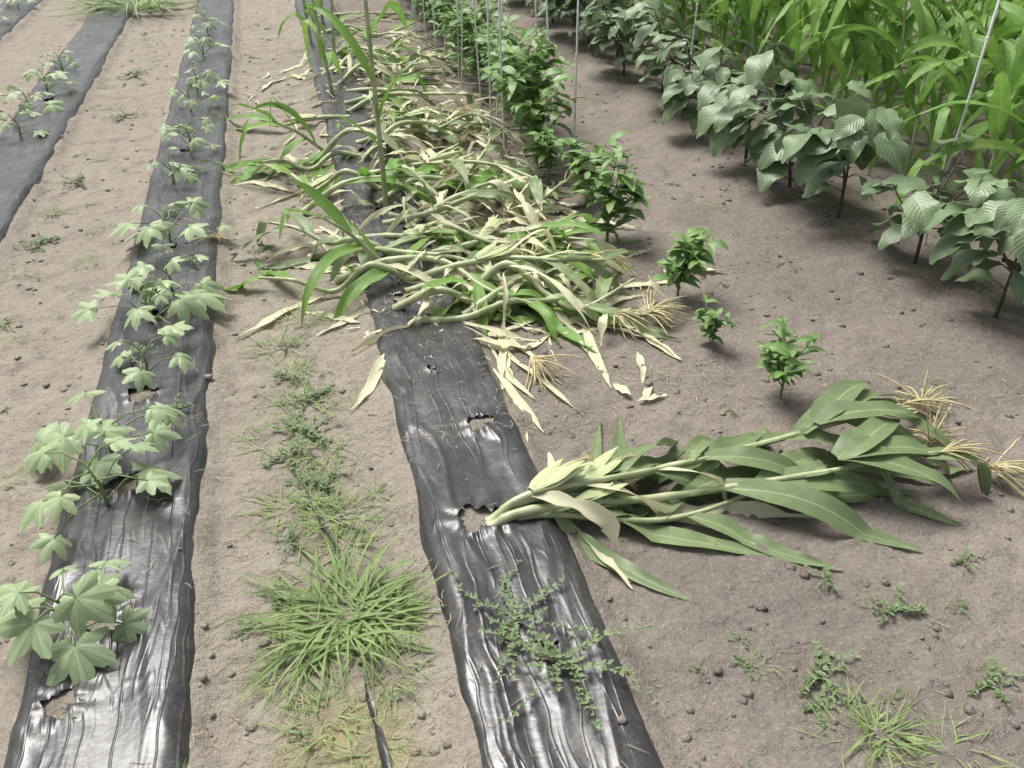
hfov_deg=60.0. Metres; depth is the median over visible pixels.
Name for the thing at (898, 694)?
creeping weed
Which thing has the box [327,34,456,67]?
fallen corn plant
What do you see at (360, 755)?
grass clump
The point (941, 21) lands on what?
corn plant
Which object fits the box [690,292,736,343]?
pepper plant
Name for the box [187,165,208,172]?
creeping weed
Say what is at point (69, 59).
okra plant
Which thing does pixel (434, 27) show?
garden stake
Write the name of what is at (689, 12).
corn plant
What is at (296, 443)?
creeping weed
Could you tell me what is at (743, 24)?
corn plant
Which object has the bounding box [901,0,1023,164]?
corn plant
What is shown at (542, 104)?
pepper plant
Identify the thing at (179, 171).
okra plant
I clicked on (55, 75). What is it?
okra plant
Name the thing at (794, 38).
corn plant
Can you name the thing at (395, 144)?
fallen corn plant
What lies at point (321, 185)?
fallen corn plant
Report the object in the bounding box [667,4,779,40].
corn plant
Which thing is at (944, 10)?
corn plant
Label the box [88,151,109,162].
grass clump
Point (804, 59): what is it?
corn plant
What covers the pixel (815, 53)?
corn plant
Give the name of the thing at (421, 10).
pepper plant
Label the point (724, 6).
corn plant
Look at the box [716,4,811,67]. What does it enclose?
corn plant
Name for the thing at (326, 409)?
grass clump
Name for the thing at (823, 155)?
eggplant plant
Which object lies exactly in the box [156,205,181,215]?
creeping weed
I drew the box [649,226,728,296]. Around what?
pepper plant
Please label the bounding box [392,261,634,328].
fallen corn plant
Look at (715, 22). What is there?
corn plant
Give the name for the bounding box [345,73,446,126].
fallen corn plant
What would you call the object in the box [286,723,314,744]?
creeping weed
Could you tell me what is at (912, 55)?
corn plant
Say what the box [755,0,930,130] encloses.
corn plant
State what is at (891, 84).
corn plant
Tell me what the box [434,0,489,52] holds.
pepper plant
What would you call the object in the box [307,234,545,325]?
fallen corn plant
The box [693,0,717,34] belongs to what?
corn plant
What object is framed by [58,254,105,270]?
grass clump
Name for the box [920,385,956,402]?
grass clump
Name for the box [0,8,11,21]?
okra plant
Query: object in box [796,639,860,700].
creeping weed
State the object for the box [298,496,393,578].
grass clump
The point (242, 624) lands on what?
creeping weed
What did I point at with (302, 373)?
grass clump
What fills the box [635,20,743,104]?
eggplant plant
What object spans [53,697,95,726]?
creeping weed
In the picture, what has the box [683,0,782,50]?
corn plant
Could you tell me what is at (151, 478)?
okra plant
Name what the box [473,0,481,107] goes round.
garden stake
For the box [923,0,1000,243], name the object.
garden stake
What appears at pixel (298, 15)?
corn plant
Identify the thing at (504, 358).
dry corn leaves
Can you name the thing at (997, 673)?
creeping weed
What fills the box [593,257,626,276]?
corn tassel
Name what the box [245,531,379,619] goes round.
grass clump
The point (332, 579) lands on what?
grass clump
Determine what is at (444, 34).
garden stake
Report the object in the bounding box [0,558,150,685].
okra plant
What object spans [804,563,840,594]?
creeping weed
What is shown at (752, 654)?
grass clump
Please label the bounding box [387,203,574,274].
fallen corn plant
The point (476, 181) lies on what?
fallen corn plant
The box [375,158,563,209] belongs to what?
fallen corn plant
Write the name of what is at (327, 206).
corn plant
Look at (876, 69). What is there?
corn plant
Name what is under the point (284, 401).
grass clump
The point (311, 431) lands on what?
creeping weed
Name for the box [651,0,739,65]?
corn plant
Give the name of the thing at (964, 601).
creeping weed
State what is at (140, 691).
plastic mulch
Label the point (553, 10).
eggplant plant
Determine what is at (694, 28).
garden stake
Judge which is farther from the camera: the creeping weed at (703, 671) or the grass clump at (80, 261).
the grass clump at (80, 261)
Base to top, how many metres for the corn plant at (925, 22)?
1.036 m
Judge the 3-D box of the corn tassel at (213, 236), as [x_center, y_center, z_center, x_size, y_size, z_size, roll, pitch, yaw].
[-1.411,-0.693,4.032,0.167,0.125,0.172,-27,41,-34]
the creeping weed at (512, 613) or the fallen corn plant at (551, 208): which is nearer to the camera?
the creeping weed at (512, 613)
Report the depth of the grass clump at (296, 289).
3.73 m
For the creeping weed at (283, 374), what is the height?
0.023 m
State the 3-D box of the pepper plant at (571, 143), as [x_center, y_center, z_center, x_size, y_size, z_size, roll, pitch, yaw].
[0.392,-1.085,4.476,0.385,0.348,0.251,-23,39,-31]
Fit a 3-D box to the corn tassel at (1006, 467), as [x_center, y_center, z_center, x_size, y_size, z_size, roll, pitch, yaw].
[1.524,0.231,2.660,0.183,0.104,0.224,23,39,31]
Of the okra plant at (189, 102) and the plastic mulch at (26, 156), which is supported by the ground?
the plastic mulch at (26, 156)
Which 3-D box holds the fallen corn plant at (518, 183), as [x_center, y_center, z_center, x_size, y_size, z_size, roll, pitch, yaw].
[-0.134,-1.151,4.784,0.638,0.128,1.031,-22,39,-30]
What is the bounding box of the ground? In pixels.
[0,0,1023,767]
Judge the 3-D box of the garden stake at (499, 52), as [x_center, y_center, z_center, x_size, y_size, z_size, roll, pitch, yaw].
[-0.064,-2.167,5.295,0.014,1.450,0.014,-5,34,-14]
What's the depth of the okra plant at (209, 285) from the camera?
3.49 m
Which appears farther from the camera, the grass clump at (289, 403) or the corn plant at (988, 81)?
the corn plant at (988, 81)
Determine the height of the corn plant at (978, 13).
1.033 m
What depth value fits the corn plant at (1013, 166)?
3.83 m
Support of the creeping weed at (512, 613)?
on the plastic mulch at (494, 466)
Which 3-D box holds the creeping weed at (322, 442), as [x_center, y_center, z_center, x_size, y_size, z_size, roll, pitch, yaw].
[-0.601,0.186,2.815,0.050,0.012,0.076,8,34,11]
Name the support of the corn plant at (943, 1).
on the ground
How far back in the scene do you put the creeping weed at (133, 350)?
3.16 m
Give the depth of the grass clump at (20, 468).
2.71 m
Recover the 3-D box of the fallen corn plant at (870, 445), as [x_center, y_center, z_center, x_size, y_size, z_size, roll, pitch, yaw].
[0.703,0.216,2.631,1.533,0.177,0.610,1,33,1]
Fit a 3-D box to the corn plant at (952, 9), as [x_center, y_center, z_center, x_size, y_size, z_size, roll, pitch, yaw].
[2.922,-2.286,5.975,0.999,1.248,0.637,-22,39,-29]
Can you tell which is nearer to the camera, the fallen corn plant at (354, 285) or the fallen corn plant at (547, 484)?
the fallen corn plant at (547, 484)
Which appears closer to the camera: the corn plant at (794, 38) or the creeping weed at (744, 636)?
the creeping weed at (744, 636)
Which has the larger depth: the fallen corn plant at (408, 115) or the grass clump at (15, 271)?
the fallen corn plant at (408, 115)
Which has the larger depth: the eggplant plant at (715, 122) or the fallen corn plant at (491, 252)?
the eggplant plant at (715, 122)
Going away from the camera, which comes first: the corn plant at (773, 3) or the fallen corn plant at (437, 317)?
the fallen corn plant at (437, 317)
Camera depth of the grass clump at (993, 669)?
2.09 m
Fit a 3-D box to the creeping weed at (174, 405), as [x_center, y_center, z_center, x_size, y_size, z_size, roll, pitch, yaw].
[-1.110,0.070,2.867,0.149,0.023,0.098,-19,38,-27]
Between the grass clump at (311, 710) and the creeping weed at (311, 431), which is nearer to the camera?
the grass clump at (311, 710)
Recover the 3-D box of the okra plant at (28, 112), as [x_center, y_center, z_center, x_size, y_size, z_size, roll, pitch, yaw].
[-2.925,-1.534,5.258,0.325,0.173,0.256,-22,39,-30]
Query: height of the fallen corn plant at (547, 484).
0.187 m
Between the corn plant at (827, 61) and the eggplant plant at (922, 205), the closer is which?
the eggplant plant at (922, 205)
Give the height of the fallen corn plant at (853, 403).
0.186 m
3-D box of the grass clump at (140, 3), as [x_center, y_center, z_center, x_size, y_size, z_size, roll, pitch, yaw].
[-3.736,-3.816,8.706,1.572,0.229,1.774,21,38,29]
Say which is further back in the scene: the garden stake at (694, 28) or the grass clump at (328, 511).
the garden stake at (694, 28)
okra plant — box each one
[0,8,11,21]
[0,84,64,113]
[0,109,49,137]
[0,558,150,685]
[3,0,36,6]
[18,418,181,565]
[20,62,80,90]
[28,390,186,488]
[38,49,79,70]
[71,269,230,335]
[105,329,197,393]
[109,197,235,252]
[127,254,223,305]
[143,147,198,183]
[155,117,221,151]
[167,77,226,110]
[172,61,233,89]
[183,30,230,58]
[189,10,228,32]
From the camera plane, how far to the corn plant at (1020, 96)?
4.53 m
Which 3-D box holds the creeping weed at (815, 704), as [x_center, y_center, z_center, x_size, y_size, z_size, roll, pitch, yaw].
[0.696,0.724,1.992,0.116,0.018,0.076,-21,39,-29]
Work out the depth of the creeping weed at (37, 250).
4.04 m
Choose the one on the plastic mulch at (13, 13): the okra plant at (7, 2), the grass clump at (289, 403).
the okra plant at (7, 2)
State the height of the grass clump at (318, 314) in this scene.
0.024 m
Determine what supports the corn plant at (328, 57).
on the ground
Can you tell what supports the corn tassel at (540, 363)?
on the ground
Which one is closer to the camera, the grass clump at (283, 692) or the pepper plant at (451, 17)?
the grass clump at (283, 692)
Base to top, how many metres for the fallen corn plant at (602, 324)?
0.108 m
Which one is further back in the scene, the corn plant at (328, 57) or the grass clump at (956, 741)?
the corn plant at (328, 57)
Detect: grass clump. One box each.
[0,260,38,282]
[0,466,30,490]
[1,331,33,344]
[12,463,27,475]
[35,204,76,220]
[43,0,204,21]
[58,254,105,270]
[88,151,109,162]
[209,516,454,720]
[222,470,345,550]
[225,636,338,731]
[228,416,307,464]
[237,588,300,649]
[240,593,371,703]
[241,324,323,362]
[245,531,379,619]
[248,670,385,767]
[250,375,349,432]
[260,351,326,386]
[267,461,347,516]
[267,474,376,549]
[268,424,361,479]
[271,302,345,336]
[271,397,306,412]
[272,678,331,721]
[286,363,317,385]
[290,476,408,550]
[292,283,330,294]
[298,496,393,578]
[301,446,358,487]
[310,394,343,416]
[310,551,442,681]
[319,698,433,767]
[321,438,359,467]
[327,615,390,663]
[338,630,442,718]
[357,479,389,502]
[380,579,422,622]
[725,639,783,691]
[786,676,926,767]
[824,670,954,767]
[869,700,1018,767]
[895,599,953,640]
[914,372,948,391]
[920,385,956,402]
[957,644,1021,695]
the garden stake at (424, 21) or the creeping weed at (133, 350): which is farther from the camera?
the garden stake at (424, 21)
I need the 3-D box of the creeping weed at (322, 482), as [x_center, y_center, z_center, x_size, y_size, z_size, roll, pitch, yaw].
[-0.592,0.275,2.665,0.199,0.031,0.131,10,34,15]
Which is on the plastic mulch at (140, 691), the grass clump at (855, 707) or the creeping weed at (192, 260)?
the creeping weed at (192, 260)
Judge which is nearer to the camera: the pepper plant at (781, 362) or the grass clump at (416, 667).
the grass clump at (416, 667)
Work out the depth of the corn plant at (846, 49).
5.77 m
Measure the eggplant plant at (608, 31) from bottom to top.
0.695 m
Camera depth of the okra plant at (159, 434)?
2.60 m
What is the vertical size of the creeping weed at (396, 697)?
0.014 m
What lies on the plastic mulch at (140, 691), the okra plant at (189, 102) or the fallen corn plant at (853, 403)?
the okra plant at (189, 102)
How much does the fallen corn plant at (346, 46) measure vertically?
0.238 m
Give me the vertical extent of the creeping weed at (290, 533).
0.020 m
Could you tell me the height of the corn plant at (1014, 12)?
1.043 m
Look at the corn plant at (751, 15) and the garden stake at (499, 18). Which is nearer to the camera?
the garden stake at (499, 18)
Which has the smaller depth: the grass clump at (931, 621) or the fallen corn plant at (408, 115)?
the grass clump at (931, 621)
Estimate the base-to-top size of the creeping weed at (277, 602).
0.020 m
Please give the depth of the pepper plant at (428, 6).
7.41 m
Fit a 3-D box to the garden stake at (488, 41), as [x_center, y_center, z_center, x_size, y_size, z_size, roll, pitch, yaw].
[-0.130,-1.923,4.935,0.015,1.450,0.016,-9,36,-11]
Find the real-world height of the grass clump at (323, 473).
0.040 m
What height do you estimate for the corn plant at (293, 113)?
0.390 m
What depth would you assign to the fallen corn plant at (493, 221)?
4.03 m
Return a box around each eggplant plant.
[530,0,582,32]
[531,6,553,22]
[555,0,609,45]
[567,0,665,75]
[583,0,663,56]
[623,0,712,91]
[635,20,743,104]
[656,39,760,132]
[695,42,825,160]
[727,80,874,191]
[766,92,908,217]
[860,132,1015,270]
[919,169,1023,317]
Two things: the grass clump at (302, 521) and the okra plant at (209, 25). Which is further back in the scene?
the okra plant at (209, 25)
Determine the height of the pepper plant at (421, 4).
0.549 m
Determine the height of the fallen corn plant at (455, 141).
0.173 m
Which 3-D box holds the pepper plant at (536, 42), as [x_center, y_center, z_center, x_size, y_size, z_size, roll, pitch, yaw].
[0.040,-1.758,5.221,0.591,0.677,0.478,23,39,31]
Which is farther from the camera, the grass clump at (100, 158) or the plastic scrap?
the grass clump at (100, 158)
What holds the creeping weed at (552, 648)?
on the plastic mulch at (494, 466)
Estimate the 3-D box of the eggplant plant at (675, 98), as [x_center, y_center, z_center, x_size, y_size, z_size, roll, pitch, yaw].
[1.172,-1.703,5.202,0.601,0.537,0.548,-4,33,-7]
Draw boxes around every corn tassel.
[179,217,225,243]
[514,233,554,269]
[525,354,586,390]
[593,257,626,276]
[636,276,691,338]
[877,370,961,413]
[904,397,972,446]
[983,437,1023,496]
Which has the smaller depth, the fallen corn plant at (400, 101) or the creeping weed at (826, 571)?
the creeping weed at (826, 571)
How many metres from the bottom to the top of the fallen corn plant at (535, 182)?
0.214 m
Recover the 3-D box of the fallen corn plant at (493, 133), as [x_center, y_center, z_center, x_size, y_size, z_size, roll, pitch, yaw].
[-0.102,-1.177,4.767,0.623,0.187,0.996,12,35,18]
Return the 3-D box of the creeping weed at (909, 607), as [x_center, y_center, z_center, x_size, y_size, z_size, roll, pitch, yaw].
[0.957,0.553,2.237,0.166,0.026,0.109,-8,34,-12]
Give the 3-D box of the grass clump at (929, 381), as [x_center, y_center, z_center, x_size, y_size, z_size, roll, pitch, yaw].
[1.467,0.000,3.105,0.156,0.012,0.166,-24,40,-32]
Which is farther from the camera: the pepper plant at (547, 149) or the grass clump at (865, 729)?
the pepper plant at (547, 149)
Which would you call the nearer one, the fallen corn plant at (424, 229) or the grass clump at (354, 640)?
the grass clump at (354, 640)
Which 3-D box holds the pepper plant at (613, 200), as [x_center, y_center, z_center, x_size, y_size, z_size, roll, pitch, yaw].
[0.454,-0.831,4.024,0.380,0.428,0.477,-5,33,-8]
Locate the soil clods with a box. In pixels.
[0,4,1023,767]
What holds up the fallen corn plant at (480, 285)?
on the ground
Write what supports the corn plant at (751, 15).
on the ground
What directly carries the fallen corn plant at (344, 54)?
on the ground
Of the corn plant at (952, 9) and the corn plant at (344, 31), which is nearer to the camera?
the corn plant at (344, 31)
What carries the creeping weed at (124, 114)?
on the ground
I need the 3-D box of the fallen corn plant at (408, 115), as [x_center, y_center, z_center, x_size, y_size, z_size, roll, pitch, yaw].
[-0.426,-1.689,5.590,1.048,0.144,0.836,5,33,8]
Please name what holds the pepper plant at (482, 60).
on the ground
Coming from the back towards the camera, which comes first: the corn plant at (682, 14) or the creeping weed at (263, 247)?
the corn plant at (682, 14)
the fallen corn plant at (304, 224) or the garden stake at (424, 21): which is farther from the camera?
the garden stake at (424, 21)
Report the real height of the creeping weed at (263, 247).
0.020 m
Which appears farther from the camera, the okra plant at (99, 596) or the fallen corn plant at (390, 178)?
the fallen corn plant at (390, 178)
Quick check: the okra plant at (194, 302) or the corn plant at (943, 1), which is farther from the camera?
the corn plant at (943, 1)
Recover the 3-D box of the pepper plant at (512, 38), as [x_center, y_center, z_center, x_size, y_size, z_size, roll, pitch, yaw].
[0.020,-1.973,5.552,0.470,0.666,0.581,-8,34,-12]
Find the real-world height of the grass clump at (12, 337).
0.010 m
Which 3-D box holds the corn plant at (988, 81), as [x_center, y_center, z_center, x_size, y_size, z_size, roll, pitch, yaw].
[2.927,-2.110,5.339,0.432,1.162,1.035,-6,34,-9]
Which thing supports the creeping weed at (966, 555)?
on the ground
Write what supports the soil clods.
on the ground
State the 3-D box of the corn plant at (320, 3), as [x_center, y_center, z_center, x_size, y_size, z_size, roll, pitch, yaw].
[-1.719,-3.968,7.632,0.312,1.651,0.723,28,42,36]
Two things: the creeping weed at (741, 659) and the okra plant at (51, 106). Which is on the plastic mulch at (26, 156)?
the okra plant at (51, 106)
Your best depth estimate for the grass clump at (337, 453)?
2.77 m
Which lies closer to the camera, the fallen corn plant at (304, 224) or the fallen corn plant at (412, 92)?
the fallen corn plant at (304, 224)
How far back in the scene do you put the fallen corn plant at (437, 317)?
3.45 m
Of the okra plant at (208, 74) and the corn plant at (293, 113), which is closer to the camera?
the corn plant at (293, 113)
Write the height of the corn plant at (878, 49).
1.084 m
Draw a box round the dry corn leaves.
[212,30,726,588]
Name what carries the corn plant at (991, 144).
on the ground
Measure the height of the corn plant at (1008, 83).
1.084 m
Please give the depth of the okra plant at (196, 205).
3.85 m
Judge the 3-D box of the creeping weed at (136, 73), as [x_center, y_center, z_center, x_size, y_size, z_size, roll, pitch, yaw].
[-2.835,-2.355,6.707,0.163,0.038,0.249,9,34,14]
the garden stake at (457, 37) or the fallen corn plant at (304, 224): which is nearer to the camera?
the fallen corn plant at (304, 224)
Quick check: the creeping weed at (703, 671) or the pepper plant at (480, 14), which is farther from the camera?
the pepper plant at (480, 14)
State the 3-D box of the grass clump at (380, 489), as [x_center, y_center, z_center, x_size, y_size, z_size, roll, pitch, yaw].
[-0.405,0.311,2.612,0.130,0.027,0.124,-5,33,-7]
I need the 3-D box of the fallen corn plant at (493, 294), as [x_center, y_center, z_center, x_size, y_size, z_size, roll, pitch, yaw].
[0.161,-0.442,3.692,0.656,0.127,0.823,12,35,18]
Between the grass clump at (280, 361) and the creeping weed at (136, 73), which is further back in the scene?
the creeping weed at (136, 73)
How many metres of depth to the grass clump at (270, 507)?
2.55 m
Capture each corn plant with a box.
[199,150,361,199]
[218,113,348,150]
[222,253,411,337]
[228,213,394,281]
[233,96,324,180]
[234,163,381,202]
[278,0,316,43]
[279,179,380,325]
[289,0,341,92]
[301,165,473,214]
[303,0,371,53]
[306,0,436,220]
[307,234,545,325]
[312,103,481,164]
[317,11,421,21]
[318,0,323,21]
[321,14,432,43]
[322,36,420,72]
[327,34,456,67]
[332,53,476,82]
[334,235,561,348]
[336,38,443,79]
[337,53,471,84]
[339,220,576,269]
[344,94,501,147]
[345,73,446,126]
[346,89,501,117]
[351,102,514,146]
[356,113,540,156]
[361,109,495,158]
[369,143,570,212]
[374,154,540,225]
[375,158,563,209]
[382,164,567,251]
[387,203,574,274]
[389,166,606,228]
[389,206,605,282]
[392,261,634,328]
[401,153,580,211]
[402,127,546,196]
[403,261,655,344]
[410,229,642,312]
[414,269,613,357]
[424,214,642,274]
[460,249,641,313]
[481,260,681,350]
[484,380,983,521]
[485,417,797,559]
[486,415,1011,549]
[512,432,916,603]
[624,0,704,42]
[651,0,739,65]
[661,0,716,51]
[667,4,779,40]
[675,0,771,66]
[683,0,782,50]
[686,2,702,18]
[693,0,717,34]
[697,0,764,67]
[698,0,777,62]
[700,0,810,83]
[709,0,735,42]
[715,0,812,96]
[716,0,869,71]
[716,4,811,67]
[755,0,832,95]
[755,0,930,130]
[766,0,849,81]
[769,0,778,33]
[790,0,970,165]
[799,9,904,64]
[808,11,918,63]
[811,0,882,126]
[817,1,917,105]
[819,0,1003,175]
[820,0,909,98]
[842,0,989,130]
[869,0,1023,144]
[872,11,1023,204]
[879,0,1019,92]
[880,0,976,103]
[880,0,985,86]
[882,100,1023,181]
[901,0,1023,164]
[904,0,957,53]
[914,0,960,21]
[932,1,984,70]
[943,1,1023,184]
[943,55,1023,172]
[951,0,1023,132]
[970,28,1023,187]
[1003,152,1023,177]
[1004,0,1021,34]
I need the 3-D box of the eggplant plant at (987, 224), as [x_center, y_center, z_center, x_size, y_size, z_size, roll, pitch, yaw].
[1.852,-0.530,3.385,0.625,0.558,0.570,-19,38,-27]
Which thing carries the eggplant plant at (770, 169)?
on the ground
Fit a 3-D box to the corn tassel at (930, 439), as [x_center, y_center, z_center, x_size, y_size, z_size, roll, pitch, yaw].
[1.351,0.085,2.774,0.228,0.223,0.243,-8,34,-12]
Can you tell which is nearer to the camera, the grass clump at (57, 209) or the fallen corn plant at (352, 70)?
the grass clump at (57, 209)
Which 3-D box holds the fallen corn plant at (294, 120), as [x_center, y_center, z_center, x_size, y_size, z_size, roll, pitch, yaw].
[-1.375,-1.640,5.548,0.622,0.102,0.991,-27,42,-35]
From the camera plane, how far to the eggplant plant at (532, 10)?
8.03 m
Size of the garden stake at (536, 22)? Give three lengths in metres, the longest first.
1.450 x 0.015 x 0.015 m
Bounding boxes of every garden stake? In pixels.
[412,0,416,34]
[422,0,426,46]
[432,0,437,68]
[444,4,445,53]
[456,0,459,78]
[461,0,462,90]
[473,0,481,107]
[487,0,491,143]
[496,0,502,122]
[498,0,505,159]
[535,0,537,74]
[546,0,552,133]
[573,0,578,138]
[690,0,698,64]
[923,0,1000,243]
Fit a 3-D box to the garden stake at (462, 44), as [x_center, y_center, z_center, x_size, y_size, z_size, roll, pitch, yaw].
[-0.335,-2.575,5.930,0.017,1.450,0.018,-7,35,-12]
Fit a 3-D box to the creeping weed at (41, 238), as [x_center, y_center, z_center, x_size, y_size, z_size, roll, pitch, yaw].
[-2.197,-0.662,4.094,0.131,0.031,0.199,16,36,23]
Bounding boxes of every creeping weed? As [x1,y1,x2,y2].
[0,315,11,329]
[13,231,60,249]
[30,247,45,252]
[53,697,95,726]
[59,173,84,189]
[100,109,137,120]
[112,342,157,361]
[120,68,154,77]
[142,392,194,414]
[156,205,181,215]
[181,251,203,266]
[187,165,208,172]
[224,616,254,639]
[247,241,275,252]
[254,573,302,615]
[260,433,329,469]
[267,405,337,444]
[267,524,306,559]
[268,370,308,384]
[274,337,305,350]
[276,378,334,407]
[281,459,345,494]
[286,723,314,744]
[314,436,332,448]
[378,690,406,708]
[447,559,593,682]
[478,612,654,730]
[687,663,708,680]
[726,631,751,647]
[728,653,757,678]
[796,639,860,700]
[801,685,848,725]
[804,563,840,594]
[819,724,835,739]
[851,582,928,623]
[876,687,904,705]
[944,594,970,614]
[950,546,986,569]
[967,655,1023,706]
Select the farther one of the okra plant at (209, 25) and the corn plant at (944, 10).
the okra plant at (209, 25)
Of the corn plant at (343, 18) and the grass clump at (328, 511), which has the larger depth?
the corn plant at (343, 18)
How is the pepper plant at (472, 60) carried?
on the ground
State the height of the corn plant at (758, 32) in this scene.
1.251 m
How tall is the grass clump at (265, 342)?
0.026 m
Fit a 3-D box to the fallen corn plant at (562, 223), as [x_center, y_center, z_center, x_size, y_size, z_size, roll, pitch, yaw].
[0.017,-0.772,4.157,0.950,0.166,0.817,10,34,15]
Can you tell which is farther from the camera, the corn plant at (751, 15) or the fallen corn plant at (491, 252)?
the corn plant at (751, 15)
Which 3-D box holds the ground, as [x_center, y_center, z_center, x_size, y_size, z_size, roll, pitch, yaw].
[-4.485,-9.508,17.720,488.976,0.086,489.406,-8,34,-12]
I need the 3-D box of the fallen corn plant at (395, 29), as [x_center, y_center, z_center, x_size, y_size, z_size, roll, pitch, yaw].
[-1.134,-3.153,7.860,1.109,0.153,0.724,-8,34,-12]
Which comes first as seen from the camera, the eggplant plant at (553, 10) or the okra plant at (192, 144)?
the okra plant at (192, 144)
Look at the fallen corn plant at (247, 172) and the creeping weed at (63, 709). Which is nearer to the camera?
the creeping weed at (63, 709)
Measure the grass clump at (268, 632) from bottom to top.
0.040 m
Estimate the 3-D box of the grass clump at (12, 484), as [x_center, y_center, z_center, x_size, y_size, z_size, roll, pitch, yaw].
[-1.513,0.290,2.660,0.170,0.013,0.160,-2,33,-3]
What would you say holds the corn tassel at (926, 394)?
on the ground
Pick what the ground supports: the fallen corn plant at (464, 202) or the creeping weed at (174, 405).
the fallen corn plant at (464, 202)
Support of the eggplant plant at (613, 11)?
on the ground
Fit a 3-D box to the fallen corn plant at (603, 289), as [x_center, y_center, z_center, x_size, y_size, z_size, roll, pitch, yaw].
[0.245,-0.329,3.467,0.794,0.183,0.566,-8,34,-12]
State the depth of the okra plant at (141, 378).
3.02 m
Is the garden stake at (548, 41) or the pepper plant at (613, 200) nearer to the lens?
the pepper plant at (613, 200)
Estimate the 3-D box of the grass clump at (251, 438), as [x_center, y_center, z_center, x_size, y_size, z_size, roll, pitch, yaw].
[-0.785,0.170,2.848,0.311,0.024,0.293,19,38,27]
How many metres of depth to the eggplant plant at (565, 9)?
7.21 m
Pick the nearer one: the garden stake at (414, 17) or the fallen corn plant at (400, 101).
the fallen corn plant at (400, 101)
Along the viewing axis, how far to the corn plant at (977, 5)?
6.53 m
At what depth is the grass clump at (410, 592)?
2.28 m
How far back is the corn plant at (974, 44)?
4.20 m
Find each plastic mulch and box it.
[0,0,42,40]
[0,0,135,241]
[3,0,233,767]
[294,0,663,767]
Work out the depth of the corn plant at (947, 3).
7.23 m
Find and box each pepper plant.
[412,0,438,30]
[414,0,432,26]
[423,0,459,43]
[428,0,485,63]
[433,0,507,75]
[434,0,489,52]
[444,11,507,89]
[472,26,572,133]
[477,15,552,122]
[477,28,526,82]
[479,39,591,154]
[514,128,563,184]
[556,130,628,202]
[568,144,652,242]
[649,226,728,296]
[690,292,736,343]
[754,315,826,397]
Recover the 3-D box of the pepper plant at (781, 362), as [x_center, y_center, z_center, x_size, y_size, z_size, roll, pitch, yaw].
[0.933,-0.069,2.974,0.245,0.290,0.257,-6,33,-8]
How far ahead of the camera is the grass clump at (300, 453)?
2.76 m
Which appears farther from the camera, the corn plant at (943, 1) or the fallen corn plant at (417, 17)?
the fallen corn plant at (417, 17)
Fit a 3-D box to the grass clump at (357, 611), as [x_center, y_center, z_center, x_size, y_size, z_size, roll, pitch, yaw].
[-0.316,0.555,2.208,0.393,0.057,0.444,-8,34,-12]
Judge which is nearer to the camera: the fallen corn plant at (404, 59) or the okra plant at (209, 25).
the fallen corn plant at (404, 59)
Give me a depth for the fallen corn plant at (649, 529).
2.45 m
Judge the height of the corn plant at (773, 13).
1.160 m
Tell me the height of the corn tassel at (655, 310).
0.130 m
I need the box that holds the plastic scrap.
[300,477,391,767]
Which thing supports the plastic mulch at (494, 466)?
on the ground
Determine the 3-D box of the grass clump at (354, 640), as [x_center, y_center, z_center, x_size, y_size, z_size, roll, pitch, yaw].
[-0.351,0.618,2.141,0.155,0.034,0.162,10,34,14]
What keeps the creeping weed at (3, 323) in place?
on the ground
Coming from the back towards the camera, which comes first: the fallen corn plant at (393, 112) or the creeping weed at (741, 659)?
the fallen corn plant at (393, 112)
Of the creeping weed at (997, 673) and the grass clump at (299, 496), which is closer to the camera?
the creeping weed at (997, 673)
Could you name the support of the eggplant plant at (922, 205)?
on the ground
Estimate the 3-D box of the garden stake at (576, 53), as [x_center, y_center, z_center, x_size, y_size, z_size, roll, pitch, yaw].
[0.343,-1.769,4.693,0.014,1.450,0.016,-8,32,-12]
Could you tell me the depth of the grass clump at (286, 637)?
2.10 m
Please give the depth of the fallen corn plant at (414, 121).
5.09 m
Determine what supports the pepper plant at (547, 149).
on the ground
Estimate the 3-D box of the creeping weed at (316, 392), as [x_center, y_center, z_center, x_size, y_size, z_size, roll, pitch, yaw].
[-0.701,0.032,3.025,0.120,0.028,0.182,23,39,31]
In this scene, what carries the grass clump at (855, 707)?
on the ground
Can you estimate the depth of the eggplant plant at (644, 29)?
5.99 m
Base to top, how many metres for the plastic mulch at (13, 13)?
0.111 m
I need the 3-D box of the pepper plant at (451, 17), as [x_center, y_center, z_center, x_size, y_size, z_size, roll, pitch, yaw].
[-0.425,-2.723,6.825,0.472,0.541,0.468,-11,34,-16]
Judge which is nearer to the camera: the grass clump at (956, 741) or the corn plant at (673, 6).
the grass clump at (956, 741)
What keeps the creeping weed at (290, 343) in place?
on the ground
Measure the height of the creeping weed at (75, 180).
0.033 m
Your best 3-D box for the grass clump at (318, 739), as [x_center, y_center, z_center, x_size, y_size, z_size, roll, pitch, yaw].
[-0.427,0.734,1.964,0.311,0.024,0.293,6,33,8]
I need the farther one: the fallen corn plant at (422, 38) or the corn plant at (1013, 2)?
the fallen corn plant at (422, 38)
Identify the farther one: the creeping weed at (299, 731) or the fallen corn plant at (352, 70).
the fallen corn plant at (352, 70)
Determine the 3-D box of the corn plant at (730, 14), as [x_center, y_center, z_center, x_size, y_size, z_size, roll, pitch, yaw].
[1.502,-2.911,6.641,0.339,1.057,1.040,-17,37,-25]
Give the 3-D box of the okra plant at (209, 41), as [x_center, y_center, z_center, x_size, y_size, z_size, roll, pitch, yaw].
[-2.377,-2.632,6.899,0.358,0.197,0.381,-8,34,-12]
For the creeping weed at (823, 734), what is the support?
on the ground

